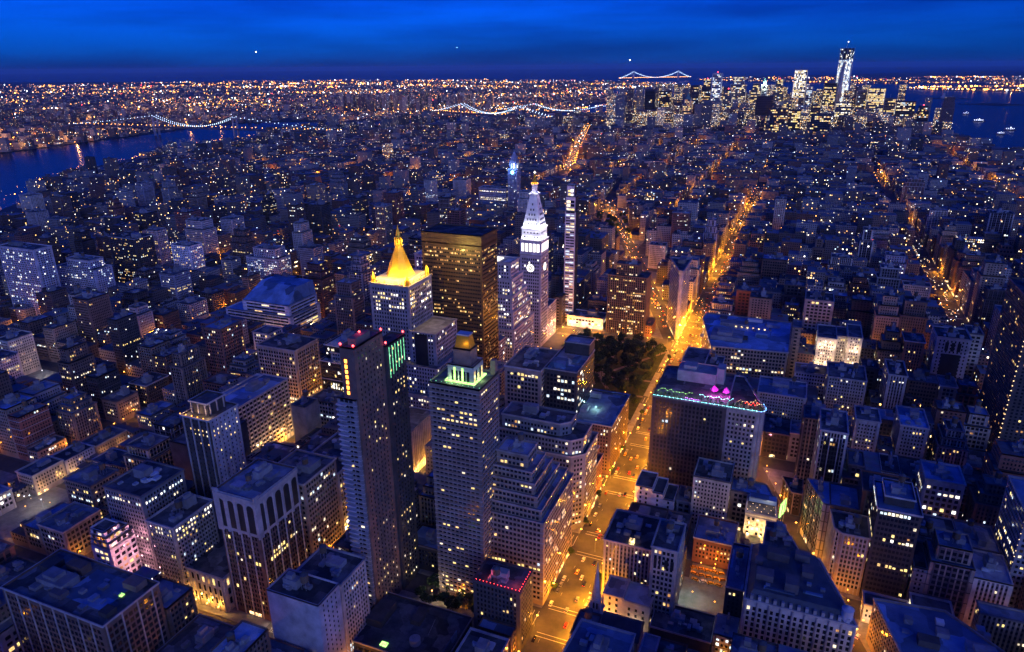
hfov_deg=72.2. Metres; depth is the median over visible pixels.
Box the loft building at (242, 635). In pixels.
[209,619,271,651]
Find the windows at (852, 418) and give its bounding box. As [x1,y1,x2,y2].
[850,418,875,450]
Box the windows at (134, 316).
[109,316,140,372]
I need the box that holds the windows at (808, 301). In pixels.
[804,301,830,329]
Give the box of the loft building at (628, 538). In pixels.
[601,508,659,592]
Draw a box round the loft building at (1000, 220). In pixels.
[981,207,1014,242]
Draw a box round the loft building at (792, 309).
[779,297,801,322]
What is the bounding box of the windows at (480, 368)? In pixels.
[451,366,481,382]
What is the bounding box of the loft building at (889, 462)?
[878,449,901,475]
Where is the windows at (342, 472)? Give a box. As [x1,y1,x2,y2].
[339,472,348,526]
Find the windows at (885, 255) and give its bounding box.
[882,255,903,272]
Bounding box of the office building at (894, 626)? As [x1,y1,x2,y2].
[866,597,1004,651]
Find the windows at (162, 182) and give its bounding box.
[162,182,178,205]
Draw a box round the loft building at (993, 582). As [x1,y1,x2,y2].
[962,549,1013,625]
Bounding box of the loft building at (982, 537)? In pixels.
[952,518,1001,554]
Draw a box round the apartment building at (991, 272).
[967,255,1005,324]
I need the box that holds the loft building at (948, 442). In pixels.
[926,416,969,466]
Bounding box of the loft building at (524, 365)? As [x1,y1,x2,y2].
[504,345,559,407]
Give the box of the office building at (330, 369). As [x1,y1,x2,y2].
[319,328,355,391]
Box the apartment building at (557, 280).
[551,266,563,298]
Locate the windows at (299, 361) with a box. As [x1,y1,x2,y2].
[258,343,321,402]
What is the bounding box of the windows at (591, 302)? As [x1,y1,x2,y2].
[589,302,606,311]
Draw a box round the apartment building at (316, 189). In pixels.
[306,181,326,201]
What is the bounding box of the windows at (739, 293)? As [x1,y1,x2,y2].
[737,293,748,316]
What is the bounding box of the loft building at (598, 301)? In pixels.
[588,293,606,311]
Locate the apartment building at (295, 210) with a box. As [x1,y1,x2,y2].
[287,201,304,244]
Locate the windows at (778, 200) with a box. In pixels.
[773,200,785,229]
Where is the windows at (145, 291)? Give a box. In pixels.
[123,291,152,309]
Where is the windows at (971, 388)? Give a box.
[957,382,973,406]
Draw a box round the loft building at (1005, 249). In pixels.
[993,239,1015,262]
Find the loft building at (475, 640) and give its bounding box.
[455,627,509,651]
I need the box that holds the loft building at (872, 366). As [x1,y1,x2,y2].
[860,358,879,405]
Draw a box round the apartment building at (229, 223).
[220,213,244,240]
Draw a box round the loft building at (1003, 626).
[970,599,1023,651]
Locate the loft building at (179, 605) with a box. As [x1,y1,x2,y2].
[156,577,197,637]
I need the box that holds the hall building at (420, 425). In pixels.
[409,406,431,471]
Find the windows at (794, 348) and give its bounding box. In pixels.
[788,329,797,377]
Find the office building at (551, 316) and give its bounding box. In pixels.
[548,298,556,338]
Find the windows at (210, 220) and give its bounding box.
[186,220,218,253]
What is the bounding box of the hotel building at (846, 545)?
[821,509,870,595]
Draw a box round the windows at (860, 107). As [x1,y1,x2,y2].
[855,91,866,108]
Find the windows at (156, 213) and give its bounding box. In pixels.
[136,213,158,229]
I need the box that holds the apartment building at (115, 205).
[107,196,125,215]
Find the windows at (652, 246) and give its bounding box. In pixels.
[650,246,667,265]
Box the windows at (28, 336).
[0,336,38,371]
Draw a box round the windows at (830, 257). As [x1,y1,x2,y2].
[827,257,850,270]
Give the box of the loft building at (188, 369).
[169,338,207,404]
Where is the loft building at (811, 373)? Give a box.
[794,362,826,400]
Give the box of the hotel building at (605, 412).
[576,388,630,475]
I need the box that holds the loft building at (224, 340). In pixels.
[202,317,245,375]
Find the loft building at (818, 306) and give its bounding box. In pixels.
[802,290,834,330]
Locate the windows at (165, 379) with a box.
[131,379,166,402]
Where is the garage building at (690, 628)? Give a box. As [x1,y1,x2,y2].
[649,604,715,651]
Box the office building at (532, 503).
[491,432,573,605]
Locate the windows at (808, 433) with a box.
[797,419,817,484]
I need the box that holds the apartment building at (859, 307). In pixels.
[845,290,872,336]
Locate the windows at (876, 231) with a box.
[873,231,888,248]
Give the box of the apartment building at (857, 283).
[846,268,869,295]
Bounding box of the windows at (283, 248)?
[248,248,290,279]
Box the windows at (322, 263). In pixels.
[306,263,333,313]
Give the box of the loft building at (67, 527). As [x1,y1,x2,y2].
[36,501,101,554]
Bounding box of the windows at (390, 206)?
[376,206,392,246]
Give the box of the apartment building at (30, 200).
[19,191,45,210]
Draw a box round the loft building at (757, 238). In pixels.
[748,228,765,252]
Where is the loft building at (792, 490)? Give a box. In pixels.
[780,475,802,515]
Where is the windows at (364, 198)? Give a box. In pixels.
[352,198,368,223]
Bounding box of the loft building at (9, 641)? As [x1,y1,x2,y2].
[0,616,21,651]
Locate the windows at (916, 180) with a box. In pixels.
[901,180,923,198]
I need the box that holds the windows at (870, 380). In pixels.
[860,364,873,403]
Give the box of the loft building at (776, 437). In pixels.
[761,415,790,459]
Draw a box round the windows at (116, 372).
[88,372,119,414]
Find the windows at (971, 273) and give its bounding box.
[961,273,974,308]
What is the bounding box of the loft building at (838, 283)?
[823,275,846,291]
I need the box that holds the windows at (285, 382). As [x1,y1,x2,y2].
[239,381,292,452]
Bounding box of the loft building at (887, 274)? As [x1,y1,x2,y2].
[875,259,900,289]
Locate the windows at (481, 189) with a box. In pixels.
[479,189,507,201]
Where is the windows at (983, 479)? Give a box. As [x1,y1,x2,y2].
[963,479,1004,528]
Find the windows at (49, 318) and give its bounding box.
[20,318,50,334]
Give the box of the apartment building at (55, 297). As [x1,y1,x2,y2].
[42,285,69,311]
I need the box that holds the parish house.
[602,574,653,632]
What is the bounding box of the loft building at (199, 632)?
[156,613,234,651]
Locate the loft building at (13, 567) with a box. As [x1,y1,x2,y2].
[0,554,37,585]
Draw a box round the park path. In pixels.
[593,351,666,422]
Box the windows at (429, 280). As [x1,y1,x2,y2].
[324,280,455,408]
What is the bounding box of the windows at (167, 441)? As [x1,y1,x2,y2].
[126,440,173,469]
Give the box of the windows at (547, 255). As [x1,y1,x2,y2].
[522,255,547,342]
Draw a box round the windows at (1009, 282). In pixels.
[980,282,1023,450]
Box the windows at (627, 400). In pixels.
[600,400,628,469]
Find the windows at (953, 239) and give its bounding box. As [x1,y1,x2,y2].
[944,239,963,279]
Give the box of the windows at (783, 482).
[781,482,798,509]
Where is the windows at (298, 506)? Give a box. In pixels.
[225,506,305,614]
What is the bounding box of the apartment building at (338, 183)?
[329,172,347,195]
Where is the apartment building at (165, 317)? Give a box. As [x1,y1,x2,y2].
[153,305,181,329]
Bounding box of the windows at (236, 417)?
[185,417,244,496]
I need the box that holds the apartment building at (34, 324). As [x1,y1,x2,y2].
[18,314,52,334]
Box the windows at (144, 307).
[130,307,153,333]
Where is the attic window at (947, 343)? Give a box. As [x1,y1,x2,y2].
[944,342,961,352]
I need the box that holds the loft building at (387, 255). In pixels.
[379,248,407,260]
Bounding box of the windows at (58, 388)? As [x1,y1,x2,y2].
[36,388,60,410]
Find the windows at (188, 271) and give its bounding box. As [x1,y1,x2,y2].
[161,271,191,297]
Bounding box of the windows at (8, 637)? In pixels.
[0,631,21,651]
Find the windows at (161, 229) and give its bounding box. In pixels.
[147,229,170,263]
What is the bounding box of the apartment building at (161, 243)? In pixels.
[146,225,171,264]
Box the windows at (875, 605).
[869,605,898,651]
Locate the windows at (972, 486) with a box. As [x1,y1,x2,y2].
[958,486,974,515]
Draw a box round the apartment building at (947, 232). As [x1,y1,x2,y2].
[932,219,956,263]
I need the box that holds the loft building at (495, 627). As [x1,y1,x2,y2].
[477,617,515,651]
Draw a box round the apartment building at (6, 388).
[0,369,13,452]
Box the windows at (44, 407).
[9,407,51,455]
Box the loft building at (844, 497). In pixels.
[821,481,860,559]
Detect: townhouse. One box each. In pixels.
[15,455,66,495]
[27,434,67,461]
[50,440,95,474]
[81,426,127,453]
[634,470,678,510]
[666,510,691,545]
[711,612,739,651]
[860,590,908,623]
[908,591,954,615]
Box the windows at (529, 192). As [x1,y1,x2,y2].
[519,192,529,211]
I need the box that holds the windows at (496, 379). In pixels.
[432,379,497,593]
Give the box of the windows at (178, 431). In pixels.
[154,424,182,438]
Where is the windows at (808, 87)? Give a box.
[805,87,811,104]
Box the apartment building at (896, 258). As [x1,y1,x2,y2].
[881,250,906,273]
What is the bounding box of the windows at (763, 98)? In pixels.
[755,97,773,129]
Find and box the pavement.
[0,130,982,651]
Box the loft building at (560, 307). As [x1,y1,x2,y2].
[554,292,565,324]
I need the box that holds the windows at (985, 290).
[974,290,1003,325]
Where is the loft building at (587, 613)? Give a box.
[570,607,602,635]
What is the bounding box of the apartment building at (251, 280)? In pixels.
[241,267,260,293]
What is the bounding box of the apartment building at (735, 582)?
[722,542,750,617]
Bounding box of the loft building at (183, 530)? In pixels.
[145,491,219,585]
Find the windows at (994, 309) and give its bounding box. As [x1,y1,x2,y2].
[985,309,998,351]
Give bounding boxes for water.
[0,66,1023,209]
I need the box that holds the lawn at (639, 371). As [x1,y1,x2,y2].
[593,340,666,423]
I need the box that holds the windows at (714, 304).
[710,304,733,314]
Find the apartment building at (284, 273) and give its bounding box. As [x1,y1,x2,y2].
[282,271,298,277]
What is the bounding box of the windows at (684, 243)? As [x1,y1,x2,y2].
[684,243,702,254]
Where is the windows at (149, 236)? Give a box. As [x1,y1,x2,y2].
[110,236,155,281]
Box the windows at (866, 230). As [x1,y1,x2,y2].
[857,230,871,264]
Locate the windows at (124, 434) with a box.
[98,434,125,452]
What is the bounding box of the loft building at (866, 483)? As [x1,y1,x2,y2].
[857,469,911,515]
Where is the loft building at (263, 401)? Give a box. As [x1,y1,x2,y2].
[221,373,293,452]
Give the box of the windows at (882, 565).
[860,491,909,595]
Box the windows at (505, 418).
[500,418,596,523]
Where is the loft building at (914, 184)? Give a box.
[900,176,925,201]
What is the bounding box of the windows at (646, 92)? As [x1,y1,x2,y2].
[645,92,656,109]
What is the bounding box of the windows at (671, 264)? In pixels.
[667,264,689,333]
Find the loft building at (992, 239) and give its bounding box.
[979,226,1001,252]
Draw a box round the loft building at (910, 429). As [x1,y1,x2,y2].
[890,404,929,458]
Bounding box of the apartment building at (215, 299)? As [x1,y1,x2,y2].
[197,287,225,312]
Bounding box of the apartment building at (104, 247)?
[96,231,111,261]
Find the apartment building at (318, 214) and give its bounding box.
[305,198,332,237]
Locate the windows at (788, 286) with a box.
[783,286,801,306]
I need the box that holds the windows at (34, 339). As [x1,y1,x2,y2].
[34,339,47,356]
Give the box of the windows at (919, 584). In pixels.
[904,563,923,598]
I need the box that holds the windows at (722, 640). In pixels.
[715,638,730,651]
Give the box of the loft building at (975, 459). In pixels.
[965,448,985,469]
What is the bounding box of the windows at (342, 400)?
[340,399,371,607]
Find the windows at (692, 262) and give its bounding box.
[690,262,700,295]
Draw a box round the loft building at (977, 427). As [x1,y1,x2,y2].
[963,399,990,449]
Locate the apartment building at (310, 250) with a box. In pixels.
[299,239,323,278]
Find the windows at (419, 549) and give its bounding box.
[419,549,436,567]
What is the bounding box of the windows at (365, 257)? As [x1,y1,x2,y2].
[351,257,371,299]
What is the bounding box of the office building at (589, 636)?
[562,618,635,651]
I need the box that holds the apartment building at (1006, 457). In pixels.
[981,438,1023,479]
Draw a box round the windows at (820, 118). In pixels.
[810,116,830,134]
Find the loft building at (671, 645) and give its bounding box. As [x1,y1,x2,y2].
[657,638,687,651]
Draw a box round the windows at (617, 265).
[607,265,645,332]
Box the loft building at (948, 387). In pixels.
[936,372,958,399]
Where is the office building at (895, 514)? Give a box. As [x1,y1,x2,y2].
[859,473,923,598]
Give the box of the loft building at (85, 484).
[62,462,119,517]
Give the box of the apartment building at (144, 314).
[128,298,155,337]
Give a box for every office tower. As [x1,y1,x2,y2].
[179,390,246,521]
[211,458,306,620]
[321,225,457,408]
[413,249,533,361]
[421,223,498,368]
[508,152,520,207]
[667,256,691,339]
[979,273,1023,450]
[994,475,1023,607]
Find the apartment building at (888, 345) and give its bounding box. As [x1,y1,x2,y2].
[873,322,901,367]
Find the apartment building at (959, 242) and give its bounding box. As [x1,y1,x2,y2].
[943,233,965,281]
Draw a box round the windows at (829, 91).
[822,84,836,105]
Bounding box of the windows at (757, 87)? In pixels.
[750,84,760,101]
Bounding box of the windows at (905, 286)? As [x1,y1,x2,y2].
[905,286,928,297]
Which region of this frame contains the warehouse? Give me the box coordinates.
[169,419,250,480]
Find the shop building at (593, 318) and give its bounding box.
[567,308,605,329]
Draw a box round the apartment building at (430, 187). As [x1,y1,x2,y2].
[424,176,437,201]
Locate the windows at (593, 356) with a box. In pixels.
[558,356,593,414]
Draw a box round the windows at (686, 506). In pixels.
[678,504,688,512]
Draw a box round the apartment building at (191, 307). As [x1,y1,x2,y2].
[177,293,208,321]
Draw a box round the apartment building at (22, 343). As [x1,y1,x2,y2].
[0,330,41,375]
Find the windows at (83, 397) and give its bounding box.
[58,397,99,438]
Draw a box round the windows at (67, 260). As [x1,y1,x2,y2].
[58,260,113,296]
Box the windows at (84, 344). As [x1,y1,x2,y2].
[59,344,94,394]
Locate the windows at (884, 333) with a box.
[874,333,899,366]
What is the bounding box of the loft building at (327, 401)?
[311,387,342,426]
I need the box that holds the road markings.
[269,215,965,644]
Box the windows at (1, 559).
[0,553,10,563]
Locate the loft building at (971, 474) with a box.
[957,463,982,519]
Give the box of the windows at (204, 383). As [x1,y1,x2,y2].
[204,383,220,391]
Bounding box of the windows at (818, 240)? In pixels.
[813,240,821,261]
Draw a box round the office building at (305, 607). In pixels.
[267,568,346,651]
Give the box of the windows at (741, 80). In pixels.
[731,77,746,98]
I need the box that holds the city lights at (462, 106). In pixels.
[0,76,1023,495]
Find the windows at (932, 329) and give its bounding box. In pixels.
[926,329,967,377]
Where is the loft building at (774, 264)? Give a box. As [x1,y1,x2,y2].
[760,251,788,278]
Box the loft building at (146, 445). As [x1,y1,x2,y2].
[122,431,173,470]
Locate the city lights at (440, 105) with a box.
[15,76,1017,286]
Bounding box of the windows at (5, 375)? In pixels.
[0,375,10,397]
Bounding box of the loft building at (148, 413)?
[136,400,174,430]
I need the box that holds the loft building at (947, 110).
[939,95,955,121]
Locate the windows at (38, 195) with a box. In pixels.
[20,195,44,210]
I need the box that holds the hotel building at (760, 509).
[742,491,777,543]
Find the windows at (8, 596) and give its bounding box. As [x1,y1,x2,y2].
[7,595,166,651]
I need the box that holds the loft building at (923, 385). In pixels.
[904,368,939,407]
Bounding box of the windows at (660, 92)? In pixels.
[659,92,671,106]
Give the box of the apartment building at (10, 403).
[0,392,36,458]
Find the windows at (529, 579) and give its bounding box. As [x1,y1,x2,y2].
[478,579,530,642]
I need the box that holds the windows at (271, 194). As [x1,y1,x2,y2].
[262,194,276,221]
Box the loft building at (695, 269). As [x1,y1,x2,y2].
[681,252,700,302]
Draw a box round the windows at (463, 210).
[448,210,465,224]
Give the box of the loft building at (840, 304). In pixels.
[825,290,849,318]
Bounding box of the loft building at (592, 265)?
[583,256,600,291]
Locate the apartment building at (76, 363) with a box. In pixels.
[57,337,96,394]
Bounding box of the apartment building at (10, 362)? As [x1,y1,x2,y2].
[0,349,23,378]
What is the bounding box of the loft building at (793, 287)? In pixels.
[780,276,805,312]
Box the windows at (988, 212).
[983,212,1012,242]
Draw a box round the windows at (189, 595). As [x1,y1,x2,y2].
[171,594,194,632]
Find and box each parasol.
[710,386,717,391]
[722,387,729,393]
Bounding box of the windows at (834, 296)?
[833,296,845,318]
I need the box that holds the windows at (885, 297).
[870,297,896,340]
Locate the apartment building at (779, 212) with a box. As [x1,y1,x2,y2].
[772,195,786,229]
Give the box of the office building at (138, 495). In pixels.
[102,459,187,569]
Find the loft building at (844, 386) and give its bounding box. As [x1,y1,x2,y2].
[821,361,867,415]
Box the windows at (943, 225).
[934,225,954,259]
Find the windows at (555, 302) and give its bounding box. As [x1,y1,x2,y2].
[548,302,555,335]
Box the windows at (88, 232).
[75,232,95,254]
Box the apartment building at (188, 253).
[170,238,205,269]
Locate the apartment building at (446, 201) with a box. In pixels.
[438,194,455,223]
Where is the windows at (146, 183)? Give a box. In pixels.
[136,183,155,205]
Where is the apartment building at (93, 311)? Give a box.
[72,289,112,347]
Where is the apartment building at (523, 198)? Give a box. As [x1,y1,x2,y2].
[517,189,530,211]
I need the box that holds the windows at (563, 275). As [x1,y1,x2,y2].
[553,275,563,295]
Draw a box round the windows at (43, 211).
[26,211,47,229]
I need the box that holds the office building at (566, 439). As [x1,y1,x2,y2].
[499,401,598,529]
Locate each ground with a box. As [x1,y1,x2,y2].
[0,79,673,153]
[0,127,1018,651]
[699,71,1023,91]
[965,103,1022,105]
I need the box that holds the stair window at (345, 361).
[344,359,349,394]
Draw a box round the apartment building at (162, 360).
[152,345,177,383]
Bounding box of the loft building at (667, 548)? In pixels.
[648,518,686,618]
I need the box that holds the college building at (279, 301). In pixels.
[226,275,320,329]
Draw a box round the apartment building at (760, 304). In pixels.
[748,287,772,318]
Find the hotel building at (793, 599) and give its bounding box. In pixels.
[739,543,858,651]
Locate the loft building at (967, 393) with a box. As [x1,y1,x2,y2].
[955,375,979,407]
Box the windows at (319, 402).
[319,402,333,425]
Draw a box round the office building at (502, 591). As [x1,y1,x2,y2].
[471,557,533,651]
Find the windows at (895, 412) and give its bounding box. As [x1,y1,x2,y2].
[891,412,924,458]
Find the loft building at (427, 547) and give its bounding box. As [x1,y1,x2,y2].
[417,523,438,573]
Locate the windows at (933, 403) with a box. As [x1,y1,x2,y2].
[931,403,961,422]
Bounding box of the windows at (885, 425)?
[879,424,890,434]
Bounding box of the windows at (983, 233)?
[982,233,998,252]
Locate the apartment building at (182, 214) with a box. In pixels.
[174,206,200,233]
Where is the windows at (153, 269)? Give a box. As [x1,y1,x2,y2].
[136,269,158,283]
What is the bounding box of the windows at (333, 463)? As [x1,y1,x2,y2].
[304,463,340,555]
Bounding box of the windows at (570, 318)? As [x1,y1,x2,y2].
[570,318,605,325]
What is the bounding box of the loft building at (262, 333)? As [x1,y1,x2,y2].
[251,325,282,349]
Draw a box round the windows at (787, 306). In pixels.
[784,306,798,321]
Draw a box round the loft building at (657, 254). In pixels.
[648,238,667,268]
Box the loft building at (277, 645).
[269,637,304,651]
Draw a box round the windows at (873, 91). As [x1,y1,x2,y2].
[865,89,885,110]
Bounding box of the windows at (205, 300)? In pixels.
[178,300,207,318]
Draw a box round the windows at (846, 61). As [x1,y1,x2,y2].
[836,49,853,101]
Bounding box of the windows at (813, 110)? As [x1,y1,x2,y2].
[810,106,819,116]
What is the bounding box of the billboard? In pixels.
[779,498,786,520]
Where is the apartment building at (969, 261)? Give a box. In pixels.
[952,250,985,296]
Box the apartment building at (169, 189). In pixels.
[161,177,179,206]
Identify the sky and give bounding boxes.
[0,0,1023,73]
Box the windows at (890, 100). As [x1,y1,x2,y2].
[883,99,895,111]
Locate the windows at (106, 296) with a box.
[74,296,111,343]
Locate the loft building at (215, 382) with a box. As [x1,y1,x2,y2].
[202,372,239,391]
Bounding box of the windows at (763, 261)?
[761,261,785,278]
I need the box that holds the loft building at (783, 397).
[757,375,807,420]
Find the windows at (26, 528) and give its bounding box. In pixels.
[26,528,41,547]
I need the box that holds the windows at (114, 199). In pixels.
[109,199,123,215]
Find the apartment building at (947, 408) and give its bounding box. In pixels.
[931,397,966,428]
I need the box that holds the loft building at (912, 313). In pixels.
[898,292,927,336]
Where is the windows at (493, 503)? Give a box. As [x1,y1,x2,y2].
[492,449,571,598]
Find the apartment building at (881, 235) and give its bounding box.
[873,223,889,248]
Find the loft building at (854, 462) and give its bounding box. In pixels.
[840,449,865,486]
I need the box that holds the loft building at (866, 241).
[857,225,874,265]
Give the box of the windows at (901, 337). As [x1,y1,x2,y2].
[901,337,921,370]
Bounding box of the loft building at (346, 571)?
[296,543,369,651]
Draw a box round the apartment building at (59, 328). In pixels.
[42,316,78,362]
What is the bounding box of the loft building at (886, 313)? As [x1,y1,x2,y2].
[869,289,899,340]
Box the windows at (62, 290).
[44,290,67,310]
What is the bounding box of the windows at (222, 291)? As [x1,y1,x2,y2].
[198,291,224,309]
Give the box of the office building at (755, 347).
[700,312,791,377]
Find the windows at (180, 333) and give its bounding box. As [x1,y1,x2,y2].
[165,333,188,345]
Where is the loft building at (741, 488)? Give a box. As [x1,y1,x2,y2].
[727,477,773,531]
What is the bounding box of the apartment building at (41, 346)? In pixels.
[33,332,50,360]
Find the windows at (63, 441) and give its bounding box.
[29,441,64,458]
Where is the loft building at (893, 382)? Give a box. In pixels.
[879,355,908,408]
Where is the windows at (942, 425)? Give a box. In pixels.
[927,425,964,464]
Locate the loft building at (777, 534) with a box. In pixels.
[763,520,798,550]
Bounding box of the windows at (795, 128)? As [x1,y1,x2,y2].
[787,111,800,130]
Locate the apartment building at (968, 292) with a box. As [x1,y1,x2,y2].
[960,266,981,314]
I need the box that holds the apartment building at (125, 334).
[107,308,141,375]
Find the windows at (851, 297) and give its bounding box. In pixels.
[846,297,870,336]
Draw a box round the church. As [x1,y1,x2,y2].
[589,563,644,651]
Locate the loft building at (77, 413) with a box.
[55,386,102,442]
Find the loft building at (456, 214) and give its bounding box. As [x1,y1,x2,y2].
[446,204,465,224]
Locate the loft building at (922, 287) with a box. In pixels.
[901,278,931,297]
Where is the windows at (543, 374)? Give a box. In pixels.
[511,372,544,406]
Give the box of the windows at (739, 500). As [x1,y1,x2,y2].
[732,494,746,525]
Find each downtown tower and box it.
[644,90,657,109]
[659,91,671,106]
[682,93,692,113]
[691,85,699,103]
[701,78,710,99]
[710,73,722,100]
[722,88,732,107]
[730,76,746,98]
[750,83,760,102]
[755,96,773,130]
[761,78,767,95]
[768,108,788,131]
[772,75,784,101]
[783,101,791,108]
[787,109,801,130]
[791,68,807,104]
[804,86,812,104]
[809,113,831,134]
[810,105,820,116]
[821,83,837,111]
[834,41,854,109]
[834,102,851,116]
[854,90,866,108]
[865,88,886,111]
[883,96,896,111]
[893,101,915,116]
[915,106,928,120]
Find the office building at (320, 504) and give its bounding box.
[278,449,343,557]
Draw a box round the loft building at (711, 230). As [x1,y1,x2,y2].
[703,216,718,267]
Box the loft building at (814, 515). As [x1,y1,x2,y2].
[798,477,829,558]
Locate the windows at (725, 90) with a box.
[722,90,732,107]
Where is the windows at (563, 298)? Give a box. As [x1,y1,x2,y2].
[557,298,564,321]
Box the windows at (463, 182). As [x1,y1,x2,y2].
[454,180,470,195]
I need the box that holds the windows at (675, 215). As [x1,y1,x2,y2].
[672,215,690,231]
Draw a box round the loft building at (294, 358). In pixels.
[255,332,322,402]
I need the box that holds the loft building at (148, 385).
[128,370,168,406]
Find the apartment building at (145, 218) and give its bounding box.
[134,208,159,232]
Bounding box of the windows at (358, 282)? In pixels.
[336,282,364,334]
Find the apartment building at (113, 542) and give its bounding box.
[90,518,142,572]
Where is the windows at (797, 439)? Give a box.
[787,438,798,456]
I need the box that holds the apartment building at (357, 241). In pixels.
[347,231,371,253]
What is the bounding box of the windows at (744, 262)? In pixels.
[738,262,759,284]
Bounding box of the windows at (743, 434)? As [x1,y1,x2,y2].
[724,412,754,479]
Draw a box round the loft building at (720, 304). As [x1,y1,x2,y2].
[709,294,734,314]
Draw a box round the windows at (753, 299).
[751,299,770,318]
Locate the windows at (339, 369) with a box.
[322,348,343,391]
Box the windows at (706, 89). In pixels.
[701,81,710,99]
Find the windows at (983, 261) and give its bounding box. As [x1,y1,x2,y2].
[970,261,1002,320]
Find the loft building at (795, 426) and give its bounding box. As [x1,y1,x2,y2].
[787,419,801,461]
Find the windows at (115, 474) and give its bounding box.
[66,474,116,517]
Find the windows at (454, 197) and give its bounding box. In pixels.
[439,197,454,223]
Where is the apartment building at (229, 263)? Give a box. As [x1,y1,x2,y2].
[221,252,240,278]
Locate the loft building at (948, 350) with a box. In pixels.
[925,325,972,380]
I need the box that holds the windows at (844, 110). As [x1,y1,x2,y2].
[834,103,850,116]
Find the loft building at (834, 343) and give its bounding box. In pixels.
[813,323,863,365]
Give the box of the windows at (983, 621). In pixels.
[972,610,1023,651]
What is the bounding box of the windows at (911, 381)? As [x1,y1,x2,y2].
[904,381,936,407]
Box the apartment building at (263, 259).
[245,242,292,279]
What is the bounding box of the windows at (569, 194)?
[565,189,574,317]
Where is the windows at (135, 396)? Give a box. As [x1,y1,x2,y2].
[104,396,138,417]
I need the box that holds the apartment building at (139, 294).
[121,288,154,310]
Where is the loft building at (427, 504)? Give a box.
[419,470,435,526]
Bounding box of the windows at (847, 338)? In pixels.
[814,338,859,365]
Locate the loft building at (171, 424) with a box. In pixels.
[152,409,184,438]
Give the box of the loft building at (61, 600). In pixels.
[0,548,170,651]
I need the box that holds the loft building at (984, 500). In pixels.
[962,471,1007,530]
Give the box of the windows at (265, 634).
[250,634,267,651]
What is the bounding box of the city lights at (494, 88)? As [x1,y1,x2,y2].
[6,76,1023,502]
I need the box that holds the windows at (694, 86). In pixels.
[692,86,699,103]
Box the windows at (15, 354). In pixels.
[0,354,21,377]
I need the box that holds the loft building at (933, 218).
[921,204,948,242]
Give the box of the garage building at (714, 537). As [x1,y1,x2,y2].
[692,514,738,569]
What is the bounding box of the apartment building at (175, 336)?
[162,324,190,345]
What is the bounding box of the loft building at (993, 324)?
[984,305,1001,353]
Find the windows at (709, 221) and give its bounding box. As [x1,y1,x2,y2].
[704,221,717,251]
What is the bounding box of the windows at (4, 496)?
[0,493,12,509]
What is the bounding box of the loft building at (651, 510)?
[628,501,668,518]
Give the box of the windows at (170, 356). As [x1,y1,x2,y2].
[154,356,172,372]
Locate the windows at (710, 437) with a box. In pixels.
[651,401,721,487]
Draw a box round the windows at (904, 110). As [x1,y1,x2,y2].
[893,102,914,116]
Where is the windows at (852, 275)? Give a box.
[846,275,867,295]
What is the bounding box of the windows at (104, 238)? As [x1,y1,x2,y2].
[97,238,111,261]
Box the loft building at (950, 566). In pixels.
[922,528,975,620]
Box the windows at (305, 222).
[293,222,311,256]
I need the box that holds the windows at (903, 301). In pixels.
[898,301,924,335]
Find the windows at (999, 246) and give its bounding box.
[993,246,1012,261]
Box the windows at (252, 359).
[229,359,256,376]
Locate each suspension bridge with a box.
[70,115,340,137]
[432,103,556,119]
[496,103,605,113]
[619,71,690,80]
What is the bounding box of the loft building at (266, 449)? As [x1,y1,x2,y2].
[249,441,295,462]
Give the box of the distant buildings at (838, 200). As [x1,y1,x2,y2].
[0,78,1023,651]
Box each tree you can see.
[415,586,426,594]
[419,592,438,603]
[426,573,439,586]
[438,591,449,604]
[444,595,458,610]
[456,591,473,609]
[550,581,557,590]
[568,546,574,553]
[583,327,591,336]
[583,516,588,523]
[592,332,603,340]
[593,373,600,383]
[594,341,600,349]
[594,351,601,366]
[594,361,598,372]
[596,337,607,345]
[596,363,609,375]
[600,375,611,385]
[602,368,615,376]
[605,358,617,364]
[606,336,617,344]
[610,344,619,358]
[611,339,621,350]
[611,380,619,387]
[613,371,625,382]
[614,369,626,375]
[616,381,627,391]
[617,330,626,340]
[620,342,629,349]
[620,353,628,359]
[620,358,631,366]
[621,346,631,354]
[624,354,635,369]
[624,367,633,379]
[627,393,638,406]
[628,342,636,354]
[628,374,637,389]
[629,361,638,369]
[630,353,641,362]
[632,331,643,339]
[633,338,641,347]
[633,381,646,393]
[634,349,643,362]
[635,373,643,382]
[639,342,651,354]
[640,361,651,370]
[642,371,651,383]
[647,351,656,361]
[648,337,657,346]
[651,346,661,354]
[656,344,666,354]
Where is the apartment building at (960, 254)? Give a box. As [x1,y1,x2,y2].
[947,246,976,289]
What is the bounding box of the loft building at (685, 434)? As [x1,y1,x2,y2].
[648,360,765,487]
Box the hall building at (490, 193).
[478,185,507,205]
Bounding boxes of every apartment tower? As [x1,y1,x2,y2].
[0,238,60,315]
[56,252,115,297]
[108,228,157,282]
[335,328,419,607]
[374,199,393,246]
[428,330,499,600]
[564,184,578,321]
[606,256,651,335]
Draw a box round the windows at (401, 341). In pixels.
[389,341,416,579]
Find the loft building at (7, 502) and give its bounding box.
[0,484,16,515]
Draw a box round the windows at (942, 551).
[924,537,969,616]
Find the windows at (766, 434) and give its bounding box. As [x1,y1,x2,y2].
[763,433,788,454]
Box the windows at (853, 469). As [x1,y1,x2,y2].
[845,461,859,485]
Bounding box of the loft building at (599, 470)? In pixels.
[595,445,603,499]
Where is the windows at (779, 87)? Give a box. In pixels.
[773,80,784,100]
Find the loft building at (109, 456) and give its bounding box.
[90,447,126,466]
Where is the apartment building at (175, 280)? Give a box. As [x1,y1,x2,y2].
[159,263,193,298]
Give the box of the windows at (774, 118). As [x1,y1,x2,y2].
[769,110,788,131]
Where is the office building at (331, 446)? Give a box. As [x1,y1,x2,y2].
[311,431,349,532]
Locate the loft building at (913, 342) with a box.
[901,328,925,370]
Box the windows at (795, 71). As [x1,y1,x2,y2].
[792,71,807,96]

